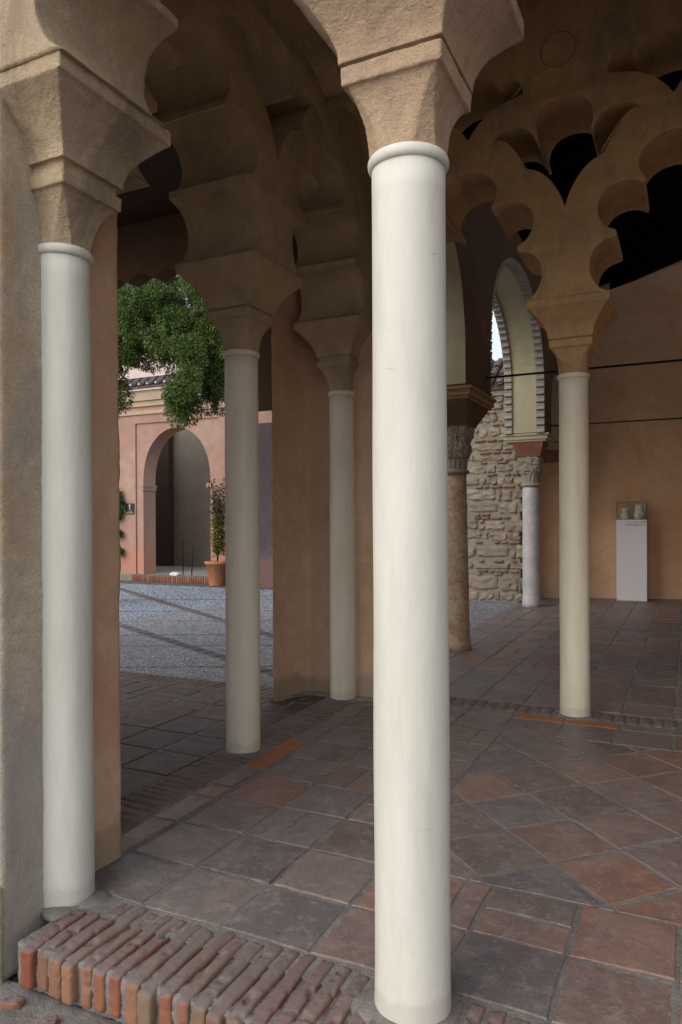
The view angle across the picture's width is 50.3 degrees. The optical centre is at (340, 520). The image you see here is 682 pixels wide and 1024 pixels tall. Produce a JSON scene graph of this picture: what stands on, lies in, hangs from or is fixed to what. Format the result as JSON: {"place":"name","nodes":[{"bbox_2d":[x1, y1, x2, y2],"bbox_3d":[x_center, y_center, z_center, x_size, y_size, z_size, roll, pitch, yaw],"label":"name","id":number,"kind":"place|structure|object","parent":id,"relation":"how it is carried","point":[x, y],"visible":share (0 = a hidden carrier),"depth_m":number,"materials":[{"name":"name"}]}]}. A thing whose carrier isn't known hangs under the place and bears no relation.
{"place":"outdoors","nodes":[
{"label":"outdoors","id":0,"kind":"place"},
{"bbox_2d":[8,973,18,981],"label":"ground","id":1,"kind":"structure","parent":0,"point":[14,977],"depth_m":2.71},
{"bbox_2d":[0,96,121,984],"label":"corner pier","id":2,"kind":"structure","parent":1,"relation":"on","point":[21,781],"depth_m":2.78,"materials":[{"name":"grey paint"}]},
{"bbox_2d":[0,0,178,126],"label":"lobed arcade","id":3,"kind":"object","parent":2,"relation":"on","point":[112,44],"visible":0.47,"depth_m":2.78,"materials":[{"name":"paint"}]},
{"bbox_2d":[0,904,543,1023],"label":"brick step","id":4,"kind":"object","parent":1,"relation":"on","point":[76,966],"visible":0.9,"depth_m":2.45,"materials":[{"name":"brown brick"}]},
{"bbox_2d":[293,0,523,1023],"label":"painted column","id":5,"kind":"structure","parent":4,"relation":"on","point":[411,70],"depth_m":2.15,"materials":[{"name":"beige paint"}]},
{"bbox_2d":[119,580,272,619],"bbox_3d":[-2.428,1.613,22.105,18.060,0.180,26.480,0,0,26],"label":"courtyard bed","id":6,"kind":"object","parent":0,"point":[169,598],"depth_m":14.31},
{"bbox_2d":[118,316,208,391],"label":"house wall","id":7,"kind":"structure","parent":6,"relation":"on","point":[135,373],"depth_m":28.70,"materials":[{"name":"paint"}]},
{"bbox_2d":[118,384,271,583],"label":"pink building","id":8,"kind":"structure","parent":6,"relation":"on","point":[167,471],"depth_m":18.79,"materials":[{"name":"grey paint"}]},
{"bbox_2d":[119,491,124,555],"bbox_3d":[-5.950,0.283,18.816,0.871,2.502,0.348,0,0,26],"label":"climbing plant","id":9,"kind":"object","parent":8,"relation":"attached to","point":[122,502],"visible":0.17,"depth_m":18.70,"materials":[{"name":"green plant"}]},
{"bbox_2d":[125,503,133,513],"bbox_3d":[-5.438,-0.311,18.691,0.290,0.280,0.019,0,0,26],"label":"direction sign","id":10,"kind":"object","parent":8,"relation":"attached to","point":[129,508],"visible":1,"depth_m":18.68,"materials":[{"name":"grey metal"}]},
{"bbox_2d":[118,373,189,390],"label":"tile roof","id":11,"kind":"structure","parent":8,"relation":"on","point":[147,382],"depth_m":18.31,"materials":[{"name":"grey tile"}]},
{"bbox_2d":[170,572,180,575],"bbox_3d":[-4.104,1.326,18.024,0.265,0.107,0.195,0,0,26],"label":"pale stone","id":12,"kind":"object","parent":8,"relation":"on","point":[175,574],"visible":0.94,"depth_m":17.96,"materials":[{"name":"white stone"}]},
{"bbox_2d":[182,540,193,574],"bbox_3d":[-3.851,0.918,18.172,0.364,0.878,0.126,0,0,26],"label":"metal hoop","id":13,"kind":"object","parent":8,"relation":"on","point":[183,558],"visible":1,"depth_m":18.24,"materials":[{"name":"metal"}]},
{"bbox_2d":[119,580,272,675],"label":"courtyard brick lines","id":14,"kind":"object","parent":6,"relation":"on","point":[267,671],"visible":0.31,"depth_m":10.51,"materials":[{"name":"brick"}]},
{"bbox_2d":[204,560,224,585],"bbox_3d":[-2.900,1.228,17.029,0.600,0.575,0.600,0,0,26],"label":"plant pot","id":15,"kind":"object","parent":6,"relation":"on","point":[216,572],"visible":0.78,"depth_m":16.83,"materials":[{"name":"ceramic"}]},
{"bbox_2d":[207,475,224,561],"bbox_3d":[-2.857,-0.044,16.978,0.631,2.073,0.628,0,0,26],"label":"potted shrub","id":16,"kind":"object","parent":15,"relation":"on","point":[217,535],"visible":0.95,"depth_m":16.95,"materials":[{"name":"green plant"}]},
{"bbox_2d":[258,422,272,587],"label":"mauve wall","id":17,"kind":"structure","parent":6,"relation":"on","point":[265,506],"depth_m":16.36,"materials":[{"name":"paint"}]},
{"bbox_2d":[466,389,522,602],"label":"rubble wall","id":18,"kind":"structure","parent":6,"relation":"on","point":[494,506],"depth_m":13.39,"materials":[{"name":"stone"}]},
{"bbox_2d":[490,358,504,389],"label":"tile roof","id":19,"kind":"structure","parent":18,"relation":"on","point":[497,370],"depth_m":13.55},
{"bbox_2d":[119,583,518,685],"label":"cobbled courtyard","id":20,"kind":"structure","parent":0,"point":[130,587],"depth_m":11.50,"materials":[{"name":"grey stone"}]},
{"bbox_2d":[118,274,224,429],"bbox_3d":[-3.445,-1.972,12.844,3.910,6.994,2.518,0,0,26],"label":"juniper tree","id":21,"kind":"object","parent":20,"relation":"on","point":[163,323],"visible":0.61,"depth_m":12.26,"materials":[{"name":"green plant"}]},
{"bbox_2d":[166,281,502,360],"label":"sky","id":22,"kind":"structure","parent":0,"point":[496,345],"materials":[{"name":"white"}]},
{"bbox_2d":[79,594,681,1023],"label":"floor","id":23,"kind":"structure","parent":0,"point":[111,904],"depth_m":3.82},
{"bbox_2d":[0,50,170,921],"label":"painted column","id":24,"kind":"structure","parent":23,"relation":"on","point":[91,142],"depth_m":2.82,"materials":[{"name":"beige paint"}]},
{"bbox_2d":[120,671,324,796],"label":"tiled porch floor","id":25,"kind":"structure","parent":23,"relation":"on","point":[162,763],"depth_m":5.40,"materials":[{"name":"tile"}]},
{"bbox_2d":[175,249,302,757],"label":"painted column","id":26,"kind":"structure","parent":23,"relation":"on","point":[244,294],"depth_m":4.66,"materials":[{"name":"beige paint"}]},
{"bbox_2d":[117,0,371,322],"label":"lobed arcade","id":27,"kind":"object","parent":26,"relation":"on","point":[252,106],"visible":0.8,"depth_m":4.65,"materials":[{"name":"paint"}]},
{"bbox_2d":[269,234,373,702],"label":"pier","id":28,"kind":"structure","parent":23,"relation":"on","point":[301,523],"depth_m":6.16,"materials":[{"name":"paint"}]},
{"bbox_2d":[294,314,371,702],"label":"painted column","id":29,"kind":"structure","parent":23,"relation":"on","point":[336,344],"depth_m":6.04,"materials":[{"name":"beige paint"}]},
{"bbox_2d":[120,671,681,829],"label":"brick header courses","id":30,"kind":"object","parent":23,"relation":"on","point":[133,808],"visible":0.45,"depth_m":5.12,"materials":[{"name":"brown brick"}]},
{"bbox_2d":[244,714,618,768],"bbox_3d":[0.659,1.500,5.089,2.766,0.013,0.598,0,0,-18],"label":"orange tile strip","id":31,"kind":"object","parent":23,"relation":"on","point":[263,762],"visible":1,"depth_m":4.90,"materials":[{"name":"tile"}]},
{"bbox_2d":[447,398,487,651],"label":"marble column","id":32,"kind":"structure","parent":23,"relation":"on","point":[465,416],"depth_m":8.35,"materials":[{"name":"stone"}]},
{"bbox_2d":[446,202,558,597],"bbox_3d":[2.199,-1.262,10.400,0.790,5.700,8.180,0,0,26],"label":"portico arcade","id":33,"kind":"object","parent":23,"relation":"on","point":[488,272],"visible":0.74,"depth_m":11.19,"materials":[{"name":"brown paint"}]},
{"bbox_2d":[462,70,681,289],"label":"room roof","id":34,"kind":"structure","parent":33,"relation":"on","point":[650,241],"depth_m":11.13,"materials":[{"name":"brown wood"}]},
{"bbox_2d":[485,359,681,378],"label":"tie rod","id":35,"kind":"object","parent":33,"relation":"attached to","point":[601,367],"visible":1,"depth_m":8.10,"materials":[{"name":"metal"}]},
{"bbox_2d":[550,417,681,426],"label":"tie rod","id":36,"kind":"object","parent":33,"relation":"attached to","point":[629,421],"visible":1,"depth_m":12.10,"materials":[{"name":"metal"}]},
{"bbox_2d":[526,290,617,720],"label":"painted column","id":37,"kind":"structure","parent":23,"relation":"on","point":[574,326],"depth_m":5.47,"materials":[{"name":"beige paint"}]},
{"bbox_2d":[445,0,681,303],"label":"lobed arcade","id":38,"kind":"object","parent":37,"relation":"on","point":[596,69],"visible":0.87,"depth_m":5.35,"materials":[{"name":"paint"}]},
{"bbox_2d":[588,260,681,598],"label":"salmon wall","id":39,"kind":"structure","parent":23,"relation":"on","point":[637,461],"depth_m":13.70,"materials":[{"name":"paint"}]},
{"bbox_2d":[449,598,681,719],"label":"tiled room floor","id":40,"kind":"structure","parent":0,"point":[649,700],"depth_m":7.83,"materials":[{"name":"tile"}]},
{"bbox_2d":[512,441,547,607],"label":"marble column","id":41,"kind":"structure","parent":40,"relation":"on","point":[530,455],"depth_m":12.46,"materials":[{"name":"stone"}]},
{"bbox_2d":[616,520,647,600],"bbox_3d":[5.435,0.725,13.543,0.520,1.492,0.383,0,0,26],"label":"pedestal","id":42,"kind":"object","parent":40,"relation":"on","point":[632,556],"visible":1,"depth_m":13.37,"materials":[{"name":"white"}]},
{"bbox_2d":[616,501,646,519],"bbox_3d":[5.431,-0.192,13.545,0.514,0.339,0.370,0,0,26],"label":"display case","id":43,"kind":"object","parent":42,"relation":"on","point":[625,501],"visible":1,"depth_m":13.43,"materials":[{"name":"clear glass"}]},
{"bbox_2d":[619,508,629,518],"bbox_3d":[5.284,-0.138,13.527,0.139,0.220,0.139,0,0,-19],"label":"china jug","id":44,"kind":"object","parent":43,"relation":"in","point":[624,514],"visible":1,"depth_m":13.49,"materials":[{"name":"beige ceramic"}]},
{"bbox_2d":[633,513,641,518],"bbox_3d":[5.478,-0.090,13.400,0.119,0.122,0.119,0,0,-19],"label":"china jug","id":45,"kind":"object","parent":43,"relation":"in","point":[637,515],"visible":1,"depth_m":13.36,"materials":[{"name":"beige ceramic"}]},
{"bbox_2d":[634,505,644,518],"bbox_3d":[5.552,-0.167,13.531,0.175,0.275,0.175,0,0,-19],"label":"china jug","id":46,"kind":"object","parent":43,"relation":"in","point":[638,508],"visible":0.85,"depth_m":13.47,"materials":[{"name":"beige ceramic"}]},
{"bbox_3d":[-5.060,-1.378,6.880,0.300,6.190,3.200,0,0,26],"label":"porch end wall","id":47,"kind":"object","parent":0,"visible":0},
{"bbox_2d":[117,143,271,411],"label":"porch roof","id":48,"kind":"structure","parent":47,"relation":"attached to","point":[152,240],"depth_m":6.78,"materials":[{"name":"brown wood"}]}
]}

